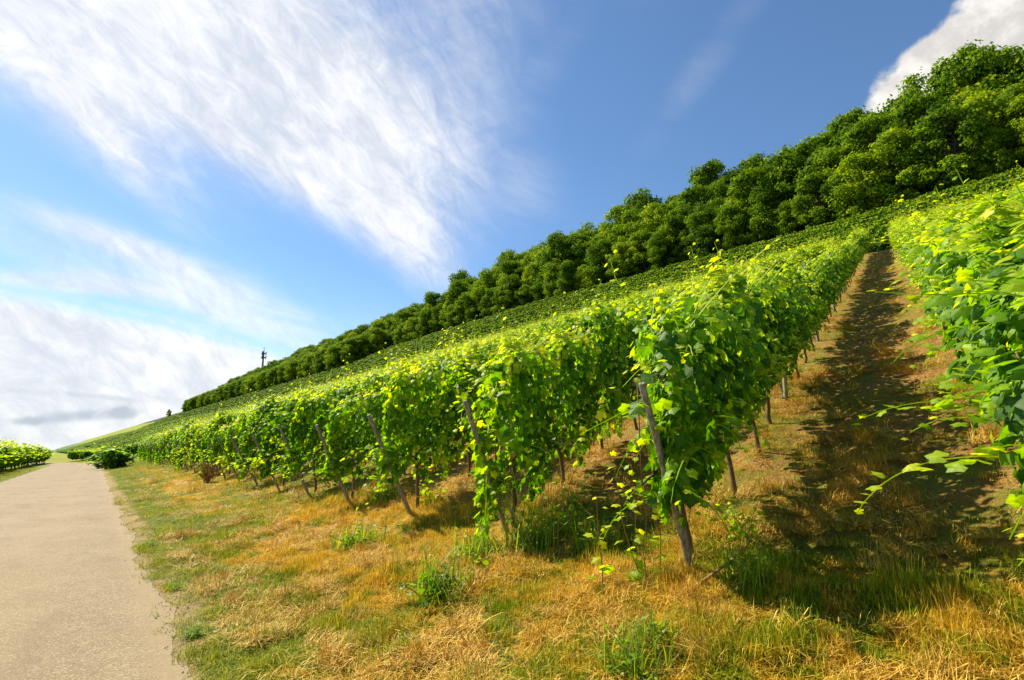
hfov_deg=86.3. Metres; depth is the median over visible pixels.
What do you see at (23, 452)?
grapevine
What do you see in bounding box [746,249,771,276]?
grapevine
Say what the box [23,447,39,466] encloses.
grapevine
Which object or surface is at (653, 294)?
grapevine
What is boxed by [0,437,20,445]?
vines left of road
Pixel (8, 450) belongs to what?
grapevine
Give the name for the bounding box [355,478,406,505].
weed
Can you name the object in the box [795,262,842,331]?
grapevine
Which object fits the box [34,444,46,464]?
grapevine
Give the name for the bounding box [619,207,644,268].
broadleaf tree
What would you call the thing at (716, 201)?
broadleaf tree
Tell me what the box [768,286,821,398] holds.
grapevine
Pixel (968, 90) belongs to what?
broadleaf tree
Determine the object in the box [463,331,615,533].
end post
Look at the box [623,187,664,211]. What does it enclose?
broadleaf tree
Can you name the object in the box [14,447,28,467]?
grapevine
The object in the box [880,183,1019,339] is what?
grapevine
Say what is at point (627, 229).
broadleaf tree
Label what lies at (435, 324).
broadleaf tree
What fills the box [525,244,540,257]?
broadleaf tree
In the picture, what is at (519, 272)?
broadleaf tree
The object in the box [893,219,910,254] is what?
grapevine
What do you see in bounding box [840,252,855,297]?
grapevine
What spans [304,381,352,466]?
grapevine
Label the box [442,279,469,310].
broadleaf tree
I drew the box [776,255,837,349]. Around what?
grapevine
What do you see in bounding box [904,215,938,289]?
grapevine
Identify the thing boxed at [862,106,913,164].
broadleaf tree
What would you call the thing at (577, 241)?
broadleaf tree
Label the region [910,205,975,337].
grapevine
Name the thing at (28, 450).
grapevine
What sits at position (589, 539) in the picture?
weed
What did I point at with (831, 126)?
broadleaf tree
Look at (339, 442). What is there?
grapevine
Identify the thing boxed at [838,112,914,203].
broadleaf tree
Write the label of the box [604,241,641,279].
broadleaf tree
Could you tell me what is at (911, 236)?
grapevine
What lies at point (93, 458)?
grapevine
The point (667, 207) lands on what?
broadleaf tree
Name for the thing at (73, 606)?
road
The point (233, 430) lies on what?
grapevine
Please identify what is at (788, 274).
grapevine
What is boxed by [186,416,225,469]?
grapevine
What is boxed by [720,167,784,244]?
broadleaf tree
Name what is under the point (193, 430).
grapevine
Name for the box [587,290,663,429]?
grapevine
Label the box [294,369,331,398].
grapevine
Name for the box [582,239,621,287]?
broadleaf tree
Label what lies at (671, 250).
broadleaf tree
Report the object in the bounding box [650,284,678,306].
grapevine
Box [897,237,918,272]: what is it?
grapevine
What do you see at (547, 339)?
grapevine
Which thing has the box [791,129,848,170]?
broadleaf tree
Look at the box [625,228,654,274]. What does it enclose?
broadleaf tree
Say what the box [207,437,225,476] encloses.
end post
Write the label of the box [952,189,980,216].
grapevine
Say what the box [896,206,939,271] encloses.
grapevine
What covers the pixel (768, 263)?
grapevine
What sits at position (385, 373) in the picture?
grapevine
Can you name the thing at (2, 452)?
grapevine
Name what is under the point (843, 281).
grapevine
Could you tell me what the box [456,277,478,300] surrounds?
broadleaf tree
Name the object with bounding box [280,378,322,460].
grapevine
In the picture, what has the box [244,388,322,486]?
grapevine
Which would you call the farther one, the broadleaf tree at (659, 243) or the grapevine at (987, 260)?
the broadleaf tree at (659, 243)
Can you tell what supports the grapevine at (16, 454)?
on the ground at (966, 492)
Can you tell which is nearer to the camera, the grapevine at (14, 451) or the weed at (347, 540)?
the weed at (347, 540)
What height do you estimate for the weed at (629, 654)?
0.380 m
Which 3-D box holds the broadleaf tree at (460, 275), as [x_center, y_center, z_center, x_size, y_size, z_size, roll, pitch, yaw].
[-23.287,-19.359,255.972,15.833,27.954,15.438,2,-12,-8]
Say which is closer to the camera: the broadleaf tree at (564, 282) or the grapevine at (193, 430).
the grapevine at (193, 430)
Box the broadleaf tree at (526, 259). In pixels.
[521,252,536,275]
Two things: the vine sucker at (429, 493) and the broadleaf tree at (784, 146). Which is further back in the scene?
the broadleaf tree at (784, 146)
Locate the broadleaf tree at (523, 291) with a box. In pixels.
[514,284,534,305]
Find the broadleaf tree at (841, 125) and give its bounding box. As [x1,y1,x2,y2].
[825,104,872,141]
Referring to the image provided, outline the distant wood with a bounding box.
[182,277,475,411]
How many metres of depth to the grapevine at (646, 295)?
23.43 m
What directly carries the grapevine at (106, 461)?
on the ground at (966, 492)
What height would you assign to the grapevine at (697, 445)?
3.034 m
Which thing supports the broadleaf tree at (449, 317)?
on the ground at (966, 492)
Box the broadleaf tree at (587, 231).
[572,220,601,241]
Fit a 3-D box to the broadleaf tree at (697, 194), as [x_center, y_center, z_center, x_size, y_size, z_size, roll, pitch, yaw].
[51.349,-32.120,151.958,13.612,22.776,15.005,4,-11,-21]
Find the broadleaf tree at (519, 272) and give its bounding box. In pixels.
[513,266,529,300]
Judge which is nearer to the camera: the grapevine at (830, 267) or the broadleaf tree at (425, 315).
the grapevine at (830, 267)
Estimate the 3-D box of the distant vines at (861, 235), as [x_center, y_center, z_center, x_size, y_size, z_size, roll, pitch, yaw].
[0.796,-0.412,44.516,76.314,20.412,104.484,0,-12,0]
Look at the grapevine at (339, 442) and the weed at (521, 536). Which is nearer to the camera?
the weed at (521, 536)
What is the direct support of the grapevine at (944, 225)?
on the ground at (966, 492)
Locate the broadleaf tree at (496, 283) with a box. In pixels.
[486,274,502,306]
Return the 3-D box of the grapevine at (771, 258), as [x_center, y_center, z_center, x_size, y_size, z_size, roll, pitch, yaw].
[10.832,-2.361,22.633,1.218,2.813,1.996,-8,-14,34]
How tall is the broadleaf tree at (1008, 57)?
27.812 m
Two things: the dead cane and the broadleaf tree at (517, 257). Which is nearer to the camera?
the dead cane
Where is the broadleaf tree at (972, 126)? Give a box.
[902,103,996,191]
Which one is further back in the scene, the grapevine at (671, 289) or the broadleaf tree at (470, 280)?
the broadleaf tree at (470, 280)
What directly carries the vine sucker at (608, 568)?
on the ground at (966, 492)
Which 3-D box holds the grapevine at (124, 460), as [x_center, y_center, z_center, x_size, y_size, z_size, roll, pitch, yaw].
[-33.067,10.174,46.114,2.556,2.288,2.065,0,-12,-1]
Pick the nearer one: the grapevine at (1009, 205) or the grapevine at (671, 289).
the grapevine at (1009, 205)
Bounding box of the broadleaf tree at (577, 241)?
[554,231,590,286]
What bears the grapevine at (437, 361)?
on the ground at (966, 492)
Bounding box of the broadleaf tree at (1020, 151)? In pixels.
[1012,118,1023,161]
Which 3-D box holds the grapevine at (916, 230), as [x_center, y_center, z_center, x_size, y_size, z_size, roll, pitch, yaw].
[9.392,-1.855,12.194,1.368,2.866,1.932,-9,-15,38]
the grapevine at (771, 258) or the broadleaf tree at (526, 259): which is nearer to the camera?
the grapevine at (771, 258)
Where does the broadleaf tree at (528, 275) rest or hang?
on the ground at (966, 492)
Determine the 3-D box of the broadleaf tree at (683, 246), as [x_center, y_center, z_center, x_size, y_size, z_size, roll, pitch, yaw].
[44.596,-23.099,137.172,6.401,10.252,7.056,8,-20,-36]
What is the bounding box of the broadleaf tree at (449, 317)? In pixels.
[443,304,463,327]
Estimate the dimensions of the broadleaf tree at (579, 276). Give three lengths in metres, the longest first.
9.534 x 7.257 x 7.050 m
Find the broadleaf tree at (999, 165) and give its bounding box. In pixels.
[964,126,1020,180]
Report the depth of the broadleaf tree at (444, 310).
223.67 m
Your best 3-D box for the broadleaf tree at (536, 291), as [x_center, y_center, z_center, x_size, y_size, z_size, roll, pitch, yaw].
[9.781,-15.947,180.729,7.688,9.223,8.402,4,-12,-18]
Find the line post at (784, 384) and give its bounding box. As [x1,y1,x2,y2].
[782,326,787,400]
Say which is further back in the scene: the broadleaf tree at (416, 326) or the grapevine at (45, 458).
the broadleaf tree at (416, 326)
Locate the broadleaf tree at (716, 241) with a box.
[706,214,721,251]
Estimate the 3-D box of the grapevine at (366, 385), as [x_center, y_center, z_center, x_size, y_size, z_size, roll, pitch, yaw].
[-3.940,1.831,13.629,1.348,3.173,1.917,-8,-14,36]
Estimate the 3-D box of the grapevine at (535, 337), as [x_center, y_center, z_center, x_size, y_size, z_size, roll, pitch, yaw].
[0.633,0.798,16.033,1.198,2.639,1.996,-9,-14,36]
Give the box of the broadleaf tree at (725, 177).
[712,168,739,185]
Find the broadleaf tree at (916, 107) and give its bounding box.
[890,89,968,192]
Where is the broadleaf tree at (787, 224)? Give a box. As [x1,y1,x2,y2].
[769,199,804,237]
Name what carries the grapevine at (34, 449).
on the ground at (966, 492)
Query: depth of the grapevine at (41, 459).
66.47 m
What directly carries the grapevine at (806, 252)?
on the ground at (966, 492)
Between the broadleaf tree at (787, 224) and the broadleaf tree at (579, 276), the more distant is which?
the broadleaf tree at (579, 276)
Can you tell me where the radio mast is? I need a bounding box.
[261,347,266,365]
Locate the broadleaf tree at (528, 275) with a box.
[518,262,540,301]
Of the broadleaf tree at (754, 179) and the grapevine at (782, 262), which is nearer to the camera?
the grapevine at (782, 262)
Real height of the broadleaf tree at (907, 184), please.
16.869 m
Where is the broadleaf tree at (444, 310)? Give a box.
[438,299,455,329]
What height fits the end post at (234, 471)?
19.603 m
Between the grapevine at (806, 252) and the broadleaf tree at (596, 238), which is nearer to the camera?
the grapevine at (806, 252)
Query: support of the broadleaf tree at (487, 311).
on the ground at (966, 492)
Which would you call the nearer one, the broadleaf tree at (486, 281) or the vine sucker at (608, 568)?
the vine sucker at (608, 568)
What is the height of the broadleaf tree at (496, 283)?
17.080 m
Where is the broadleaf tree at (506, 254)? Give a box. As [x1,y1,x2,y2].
[492,249,515,268]
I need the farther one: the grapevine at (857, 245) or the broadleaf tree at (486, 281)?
the broadleaf tree at (486, 281)
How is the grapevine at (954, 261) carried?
on the ground at (966, 492)
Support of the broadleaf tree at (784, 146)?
on the ground at (966, 492)
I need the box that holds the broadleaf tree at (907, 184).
[863,125,938,208]
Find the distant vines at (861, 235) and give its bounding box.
[137,177,1023,464]
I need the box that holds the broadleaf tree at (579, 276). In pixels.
[573,264,594,290]
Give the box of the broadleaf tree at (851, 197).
[823,150,895,221]
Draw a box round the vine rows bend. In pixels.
[67,442,140,459]
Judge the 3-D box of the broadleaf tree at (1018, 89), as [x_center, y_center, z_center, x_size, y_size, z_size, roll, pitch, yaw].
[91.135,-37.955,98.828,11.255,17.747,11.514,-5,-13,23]
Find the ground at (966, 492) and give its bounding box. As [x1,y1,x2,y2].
[0,246,1023,679]
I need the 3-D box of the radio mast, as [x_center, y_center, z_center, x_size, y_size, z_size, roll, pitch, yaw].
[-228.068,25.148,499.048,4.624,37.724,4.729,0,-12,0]
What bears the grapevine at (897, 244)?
on the ground at (966, 492)
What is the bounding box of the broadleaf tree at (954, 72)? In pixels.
[924,39,1017,175]
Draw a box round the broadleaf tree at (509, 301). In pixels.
[498,274,524,311]
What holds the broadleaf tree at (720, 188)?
on the ground at (966, 492)
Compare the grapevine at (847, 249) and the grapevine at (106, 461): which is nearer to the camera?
the grapevine at (847, 249)
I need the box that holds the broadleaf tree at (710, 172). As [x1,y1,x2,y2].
[686,158,730,187]
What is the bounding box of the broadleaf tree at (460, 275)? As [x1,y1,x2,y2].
[447,268,475,282]
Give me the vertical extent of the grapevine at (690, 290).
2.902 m
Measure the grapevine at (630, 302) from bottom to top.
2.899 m
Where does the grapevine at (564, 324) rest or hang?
on the ground at (966, 492)
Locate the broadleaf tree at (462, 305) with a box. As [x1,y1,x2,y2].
[452,292,478,324]
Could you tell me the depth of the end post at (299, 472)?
12.12 m
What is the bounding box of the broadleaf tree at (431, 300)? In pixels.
[420,291,442,330]
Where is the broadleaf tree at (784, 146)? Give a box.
[776,144,794,158]
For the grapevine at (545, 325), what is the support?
on the ground at (966, 492)
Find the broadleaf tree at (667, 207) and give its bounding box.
[648,198,692,227]
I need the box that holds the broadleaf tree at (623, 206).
[614,201,626,211]
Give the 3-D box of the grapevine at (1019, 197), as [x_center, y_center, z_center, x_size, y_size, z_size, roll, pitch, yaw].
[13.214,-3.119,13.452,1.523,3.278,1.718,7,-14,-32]
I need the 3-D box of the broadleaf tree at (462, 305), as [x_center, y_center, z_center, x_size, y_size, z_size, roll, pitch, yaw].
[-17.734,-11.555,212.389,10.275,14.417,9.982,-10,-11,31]
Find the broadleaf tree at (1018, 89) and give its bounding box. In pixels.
[996,83,1023,146]
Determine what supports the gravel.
on the ground at (966, 492)
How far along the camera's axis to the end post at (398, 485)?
8.14 m
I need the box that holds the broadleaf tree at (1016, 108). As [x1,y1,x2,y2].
[993,96,1023,168]
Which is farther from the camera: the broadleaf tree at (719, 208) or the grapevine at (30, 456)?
the broadleaf tree at (719, 208)
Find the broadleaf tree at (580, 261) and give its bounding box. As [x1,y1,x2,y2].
[573,241,592,270]
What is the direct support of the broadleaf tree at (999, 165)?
on the ground at (966, 492)
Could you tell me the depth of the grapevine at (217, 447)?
20.12 m
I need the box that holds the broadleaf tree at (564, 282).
[551,259,578,295]
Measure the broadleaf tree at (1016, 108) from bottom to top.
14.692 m
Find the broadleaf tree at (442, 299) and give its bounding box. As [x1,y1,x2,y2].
[438,292,446,303]
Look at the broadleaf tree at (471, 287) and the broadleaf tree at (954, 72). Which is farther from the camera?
the broadleaf tree at (471, 287)
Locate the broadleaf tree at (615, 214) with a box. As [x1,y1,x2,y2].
[598,204,630,233]
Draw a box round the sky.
[0,0,1023,449]
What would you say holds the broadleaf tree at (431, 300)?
on the ground at (966, 492)
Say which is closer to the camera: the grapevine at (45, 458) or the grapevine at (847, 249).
the grapevine at (847, 249)
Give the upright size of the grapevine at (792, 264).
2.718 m
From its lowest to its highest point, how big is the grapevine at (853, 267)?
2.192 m
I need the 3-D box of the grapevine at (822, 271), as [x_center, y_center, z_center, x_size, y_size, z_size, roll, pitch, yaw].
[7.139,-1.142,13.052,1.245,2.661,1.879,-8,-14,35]
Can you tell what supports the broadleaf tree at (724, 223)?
on the ground at (966, 492)
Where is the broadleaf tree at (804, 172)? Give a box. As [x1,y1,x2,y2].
[789,153,836,224]
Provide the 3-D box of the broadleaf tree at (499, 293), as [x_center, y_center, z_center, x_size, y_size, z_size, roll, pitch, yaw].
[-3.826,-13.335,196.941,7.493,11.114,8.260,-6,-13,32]
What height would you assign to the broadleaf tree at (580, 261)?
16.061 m
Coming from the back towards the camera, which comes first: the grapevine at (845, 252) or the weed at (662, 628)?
the grapevine at (845, 252)
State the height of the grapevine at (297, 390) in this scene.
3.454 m
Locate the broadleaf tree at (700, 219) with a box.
[681,204,724,259]
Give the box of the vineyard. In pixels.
[56,165,1023,452]
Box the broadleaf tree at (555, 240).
[535,230,581,295]
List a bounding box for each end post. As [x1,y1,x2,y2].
[180,441,195,469]
[196,435,209,466]
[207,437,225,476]
[217,437,238,479]
[229,429,257,483]
[251,423,286,489]
[278,424,315,494]
[315,416,386,501]
[367,399,460,513]
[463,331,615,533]
[638,272,801,569]
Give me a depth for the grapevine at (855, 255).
25.75 m
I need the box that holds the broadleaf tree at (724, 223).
[706,204,751,251]
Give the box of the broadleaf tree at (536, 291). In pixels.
[527,278,547,301]
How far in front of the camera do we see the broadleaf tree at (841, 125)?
127.78 m
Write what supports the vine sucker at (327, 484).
on the ground at (966, 492)
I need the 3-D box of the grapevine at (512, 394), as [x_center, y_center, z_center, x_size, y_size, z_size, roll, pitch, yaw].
[-0.089,0.973,6.666,1.500,2.914,1.931,-8,-14,35]
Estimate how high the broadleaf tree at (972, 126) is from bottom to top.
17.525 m
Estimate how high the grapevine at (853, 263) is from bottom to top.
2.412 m
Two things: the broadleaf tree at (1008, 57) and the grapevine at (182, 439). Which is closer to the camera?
the grapevine at (182, 439)
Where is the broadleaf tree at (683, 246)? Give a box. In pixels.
[674,229,695,262]
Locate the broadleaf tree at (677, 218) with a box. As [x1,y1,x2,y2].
[657,199,696,263]
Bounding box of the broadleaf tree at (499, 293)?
[491,288,507,313]
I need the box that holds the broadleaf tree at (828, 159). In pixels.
[804,145,863,223]
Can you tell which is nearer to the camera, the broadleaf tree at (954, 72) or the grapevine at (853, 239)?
the grapevine at (853, 239)
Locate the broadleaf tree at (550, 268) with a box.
[541,257,563,297]
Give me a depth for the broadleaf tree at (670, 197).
166.76 m
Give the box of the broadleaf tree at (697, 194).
[674,183,721,208]
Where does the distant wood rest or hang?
on the ground at (966, 492)
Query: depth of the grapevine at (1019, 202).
14.77 m
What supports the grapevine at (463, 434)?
on the ground at (966, 492)
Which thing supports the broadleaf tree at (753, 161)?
on the ground at (966, 492)
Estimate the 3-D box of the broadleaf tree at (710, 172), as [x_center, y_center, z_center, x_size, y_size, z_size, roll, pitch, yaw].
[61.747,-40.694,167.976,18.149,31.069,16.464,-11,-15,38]
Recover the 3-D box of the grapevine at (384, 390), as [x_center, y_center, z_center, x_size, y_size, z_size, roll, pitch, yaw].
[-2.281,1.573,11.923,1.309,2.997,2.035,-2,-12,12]
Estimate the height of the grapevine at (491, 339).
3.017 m
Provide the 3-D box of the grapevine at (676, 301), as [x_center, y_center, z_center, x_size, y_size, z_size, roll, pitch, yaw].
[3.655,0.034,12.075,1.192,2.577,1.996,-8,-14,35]
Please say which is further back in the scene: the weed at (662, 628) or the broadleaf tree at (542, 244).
the broadleaf tree at (542, 244)
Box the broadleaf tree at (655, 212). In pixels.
[633,201,667,264]
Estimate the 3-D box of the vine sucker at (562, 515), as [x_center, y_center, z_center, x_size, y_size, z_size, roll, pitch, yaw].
[0.674,1.746,6.083,0.519,0.879,0.766,0,-12,0]
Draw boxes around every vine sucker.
[313,459,365,488]
[413,452,484,503]
[551,456,594,538]
[583,436,672,586]
[699,483,764,543]
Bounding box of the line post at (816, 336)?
[803,261,819,341]
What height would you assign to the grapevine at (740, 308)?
3.054 m
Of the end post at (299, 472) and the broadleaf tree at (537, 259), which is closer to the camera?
the end post at (299, 472)
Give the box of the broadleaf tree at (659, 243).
[645,230,679,270]
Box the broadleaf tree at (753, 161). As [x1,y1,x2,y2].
[727,151,768,178]
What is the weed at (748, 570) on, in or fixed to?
on the ground at (966, 492)
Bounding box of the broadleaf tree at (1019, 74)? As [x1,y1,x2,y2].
[998,52,1023,86]
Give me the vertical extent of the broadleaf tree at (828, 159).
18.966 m
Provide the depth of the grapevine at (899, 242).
19.91 m
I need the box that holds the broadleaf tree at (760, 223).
[736,187,780,245]
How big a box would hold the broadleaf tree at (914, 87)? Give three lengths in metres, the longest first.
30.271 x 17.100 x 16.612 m
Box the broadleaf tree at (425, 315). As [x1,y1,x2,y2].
[417,307,435,336]
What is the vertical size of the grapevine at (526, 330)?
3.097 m
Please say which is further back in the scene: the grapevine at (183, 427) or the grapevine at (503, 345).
the grapevine at (183, 427)
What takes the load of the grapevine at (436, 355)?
on the ground at (966, 492)
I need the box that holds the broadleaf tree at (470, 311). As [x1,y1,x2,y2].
[465,305,481,323]
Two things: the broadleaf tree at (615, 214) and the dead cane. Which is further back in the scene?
the broadleaf tree at (615, 214)
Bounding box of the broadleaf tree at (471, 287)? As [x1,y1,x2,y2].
[466,279,490,315]
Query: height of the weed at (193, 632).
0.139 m
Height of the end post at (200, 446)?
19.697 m
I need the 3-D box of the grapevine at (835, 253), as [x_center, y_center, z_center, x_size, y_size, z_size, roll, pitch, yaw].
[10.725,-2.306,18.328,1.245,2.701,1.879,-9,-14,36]
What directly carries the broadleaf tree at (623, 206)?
on the ground at (966, 492)
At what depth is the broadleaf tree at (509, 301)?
190.88 m
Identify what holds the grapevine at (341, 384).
on the ground at (966, 492)
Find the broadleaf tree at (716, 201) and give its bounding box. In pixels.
[705,196,724,248]
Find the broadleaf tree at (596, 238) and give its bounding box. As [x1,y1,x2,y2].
[582,234,605,283]
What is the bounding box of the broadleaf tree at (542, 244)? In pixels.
[532,239,547,258]
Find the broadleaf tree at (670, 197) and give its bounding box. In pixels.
[663,195,682,205]
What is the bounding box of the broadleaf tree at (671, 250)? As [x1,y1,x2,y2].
[655,226,679,263]
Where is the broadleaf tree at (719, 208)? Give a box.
[714,195,744,247]
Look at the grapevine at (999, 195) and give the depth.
17.88 m
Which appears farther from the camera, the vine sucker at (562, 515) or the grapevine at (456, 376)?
the grapevine at (456, 376)
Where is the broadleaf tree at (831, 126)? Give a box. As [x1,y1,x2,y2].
[826,111,857,135]
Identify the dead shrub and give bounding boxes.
[190,458,224,482]
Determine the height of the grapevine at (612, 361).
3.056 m
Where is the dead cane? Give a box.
[685,531,752,595]
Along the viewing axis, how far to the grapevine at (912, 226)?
14.72 m
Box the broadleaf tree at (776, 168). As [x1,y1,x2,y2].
[759,144,810,233]
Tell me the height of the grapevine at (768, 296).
3.034 m
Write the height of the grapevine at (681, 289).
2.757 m
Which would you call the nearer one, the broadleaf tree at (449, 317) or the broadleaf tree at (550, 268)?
the broadleaf tree at (550, 268)
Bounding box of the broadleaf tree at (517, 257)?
[511,250,527,261]
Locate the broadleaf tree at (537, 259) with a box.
[530,245,555,297]
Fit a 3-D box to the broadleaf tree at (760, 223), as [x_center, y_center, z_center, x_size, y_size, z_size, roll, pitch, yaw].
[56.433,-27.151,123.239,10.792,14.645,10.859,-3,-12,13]
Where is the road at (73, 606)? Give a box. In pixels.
[0,462,191,679]
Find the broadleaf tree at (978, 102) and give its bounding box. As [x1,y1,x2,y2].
[943,89,1023,180]
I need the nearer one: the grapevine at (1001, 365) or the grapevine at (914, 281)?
the grapevine at (1001, 365)
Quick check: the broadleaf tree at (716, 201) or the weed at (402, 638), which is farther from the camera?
the broadleaf tree at (716, 201)
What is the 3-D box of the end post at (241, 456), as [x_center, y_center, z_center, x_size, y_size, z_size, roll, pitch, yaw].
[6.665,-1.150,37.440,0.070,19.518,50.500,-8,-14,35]
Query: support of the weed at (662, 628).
on the ground at (966, 492)
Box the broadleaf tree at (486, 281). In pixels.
[469,268,497,317]
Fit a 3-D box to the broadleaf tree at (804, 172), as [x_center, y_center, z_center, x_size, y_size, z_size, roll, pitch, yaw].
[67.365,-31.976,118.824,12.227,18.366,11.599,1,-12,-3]
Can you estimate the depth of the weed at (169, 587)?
6.25 m
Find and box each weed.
[138,538,160,547]
[162,579,188,591]
[170,619,223,639]
[236,585,270,603]
[274,460,293,473]
[322,511,399,550]
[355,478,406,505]
[376,624,431,658]
[395,541,495,606]
[441,520,512,567]
[486,471,577,554]
[559,511,633,550]
[580,610,680,679]
[615,602,706,659]
[696,523,804,595]
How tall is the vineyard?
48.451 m
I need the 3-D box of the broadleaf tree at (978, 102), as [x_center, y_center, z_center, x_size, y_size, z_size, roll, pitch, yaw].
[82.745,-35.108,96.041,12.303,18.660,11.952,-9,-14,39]
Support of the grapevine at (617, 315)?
on the ground at (966, 492)
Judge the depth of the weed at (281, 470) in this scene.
16.73 m
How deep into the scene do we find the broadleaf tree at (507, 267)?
200.90 m
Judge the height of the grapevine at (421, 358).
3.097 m
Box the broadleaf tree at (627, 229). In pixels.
[617,220,647,274]
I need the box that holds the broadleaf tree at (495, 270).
[490,267,501,274]
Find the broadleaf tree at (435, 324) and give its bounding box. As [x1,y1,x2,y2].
[428,303,446,333]
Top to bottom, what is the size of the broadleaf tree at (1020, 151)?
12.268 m
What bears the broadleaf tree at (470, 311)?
on the ground at (966, 492)
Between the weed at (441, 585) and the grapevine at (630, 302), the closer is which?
the weed at (441, 585)
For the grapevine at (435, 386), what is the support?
on the ground at (966, 492)
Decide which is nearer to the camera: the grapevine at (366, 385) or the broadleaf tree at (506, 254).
the grapevine at (366, 385)
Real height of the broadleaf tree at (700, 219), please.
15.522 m
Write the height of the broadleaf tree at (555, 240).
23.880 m
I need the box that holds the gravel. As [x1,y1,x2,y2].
[107,486,241,678]
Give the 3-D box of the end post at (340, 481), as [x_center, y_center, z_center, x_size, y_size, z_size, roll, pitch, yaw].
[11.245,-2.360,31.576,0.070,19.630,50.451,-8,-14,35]
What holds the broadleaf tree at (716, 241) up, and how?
on the ground at (966, 492)
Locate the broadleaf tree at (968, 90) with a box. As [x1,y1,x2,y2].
[948,83,1003,102]
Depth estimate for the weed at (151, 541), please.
9.00 m
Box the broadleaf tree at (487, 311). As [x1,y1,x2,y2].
[477,287,495,317]
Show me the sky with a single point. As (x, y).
(190, 189)
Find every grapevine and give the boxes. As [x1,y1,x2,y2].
[0,441,16,470]
[0,445,12,466]
[2,446,22,471]
[2,450,18,466]
[10,442,25,468]
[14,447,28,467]
[21,443,34,467]
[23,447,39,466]
[27,444,41,465]
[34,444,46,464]
[36,449,46,464]
[41,448,53,463]
[83,449,104,468]
[90,443,128,469]
[107,447,142,467]
[165,413,202,466]
[169,415,205,469]
[173,412,215,469]
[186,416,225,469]
[188,403,242,475]
[194,412,242,475]
[208,408,263,479]
[221,384,288,481]
[237,390,284,418]
[237,402,257,458]
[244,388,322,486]
[267,364,349,491]
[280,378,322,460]
[288,379,316,400]
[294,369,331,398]
[303,373,384,499]
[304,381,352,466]
[325,382,353,390]
[332,354,385,466]
[340,326,457,515]
[375,346,434,478]
[379,355,406,377]
[405,344,436,362]
[410,353,450,426]
[422,343,447,369]
[423,349,467,431]
[437,315,498,478]
[439,337,475,368]
[446,307,584,541]
[456,322,498,409]
[478,335,499,344]
[479,339,538,452]
[496,322,528,357]
[512,313,539,342]
[516,304,622,494]
[517,327,571,403]
[520,324,552,351]
[523,316,544,333]
[524,319,557,334]
[538,300,593,416]
[556,304,577,325]
[563,279,633,452]
[578,250,782,559]
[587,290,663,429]
[591,294,633,342]
[623,286,647,367]
[624,287,651,303]
[625,281,682,385]
[644,285,658,298]
[648,238,798,496]
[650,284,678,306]
[664,276,678,292]
[664,290,690,386]
[668,276,693,297]
[679,278,707,296]
[686,242,808,452]
[713,239,816,423]
[735,259,765,278]
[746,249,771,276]
[749,253,780,275]
[765,252,784,275]
[767,241,790,271]
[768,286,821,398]
[773,254,830,378]
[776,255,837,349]
[781,254,797,273]
[784,245,841,341]
[788,250,804,263]
[791,244,810,265]
[792,272,830,362]
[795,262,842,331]
[802,244,813,262]
[808,249,850,323]
[810,253,850,310]
[813,239,852,306]
[815,245,848,316]
[820,238,853,300]
[825,241,857,289]
[829,244,858,286]
[834,237,858,293]
[834,240,859,283]
[837,239,863,276]
[838,236,864,271]
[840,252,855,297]
[841,239,863,281]
[848,234,864,270]
[851,206,1023,496]
[854,176,1023,565]
[871,165,1023,426]
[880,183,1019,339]
[890,217,908,257]
[891,221,917,275]
[892,203,941,275]
[893,215,932,273]
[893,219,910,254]
[895,200,942,268]
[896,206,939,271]
[897,207,952,269]
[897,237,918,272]
[898,173,1023,406]
[899,195,1006,312]
[901,230,935,291]
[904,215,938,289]
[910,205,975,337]
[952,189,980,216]
[966,187,1010,205]
[983,183,1020,217]
[992,183,1019,225]
[1003,191,1023,218]
[1008,182,1023,221]
[1015,160,1023,211]
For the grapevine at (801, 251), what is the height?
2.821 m
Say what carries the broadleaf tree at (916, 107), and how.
on the ground at (966, 492)
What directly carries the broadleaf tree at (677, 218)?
on the ground at (966, 492)
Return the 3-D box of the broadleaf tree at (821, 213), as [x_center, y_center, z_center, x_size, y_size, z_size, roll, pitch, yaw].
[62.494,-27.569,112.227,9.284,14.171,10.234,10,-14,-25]
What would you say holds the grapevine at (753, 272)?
on the ground at (966, 492)
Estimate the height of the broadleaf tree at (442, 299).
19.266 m
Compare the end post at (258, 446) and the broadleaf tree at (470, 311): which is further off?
the broadleaf tree at (470, 311)
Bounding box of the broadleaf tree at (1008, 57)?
[955,44,1023,95]
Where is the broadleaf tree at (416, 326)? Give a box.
[408,309,431,338]
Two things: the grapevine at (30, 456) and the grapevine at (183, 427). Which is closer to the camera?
the grapevine at (183, 427)
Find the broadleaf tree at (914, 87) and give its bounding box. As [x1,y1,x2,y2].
[877,66,950,114]
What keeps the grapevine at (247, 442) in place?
on the ground at (966, 492)
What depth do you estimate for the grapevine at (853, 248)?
24.58 m
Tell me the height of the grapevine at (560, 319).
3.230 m
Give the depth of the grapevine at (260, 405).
21.61 m
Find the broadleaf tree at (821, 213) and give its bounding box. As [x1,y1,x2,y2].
[789,171,838,229]
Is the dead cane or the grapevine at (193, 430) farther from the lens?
the grapevine at (193, 430)
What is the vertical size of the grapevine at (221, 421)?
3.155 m
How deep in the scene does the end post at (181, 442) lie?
25.89 m
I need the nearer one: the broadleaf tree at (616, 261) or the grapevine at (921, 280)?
the grapevine at (921, 280)
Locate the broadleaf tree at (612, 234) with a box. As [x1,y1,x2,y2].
[600,221,629,272]
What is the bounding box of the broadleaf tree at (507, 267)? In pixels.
[490,259,520,307]
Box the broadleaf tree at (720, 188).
[706,179,731,200]

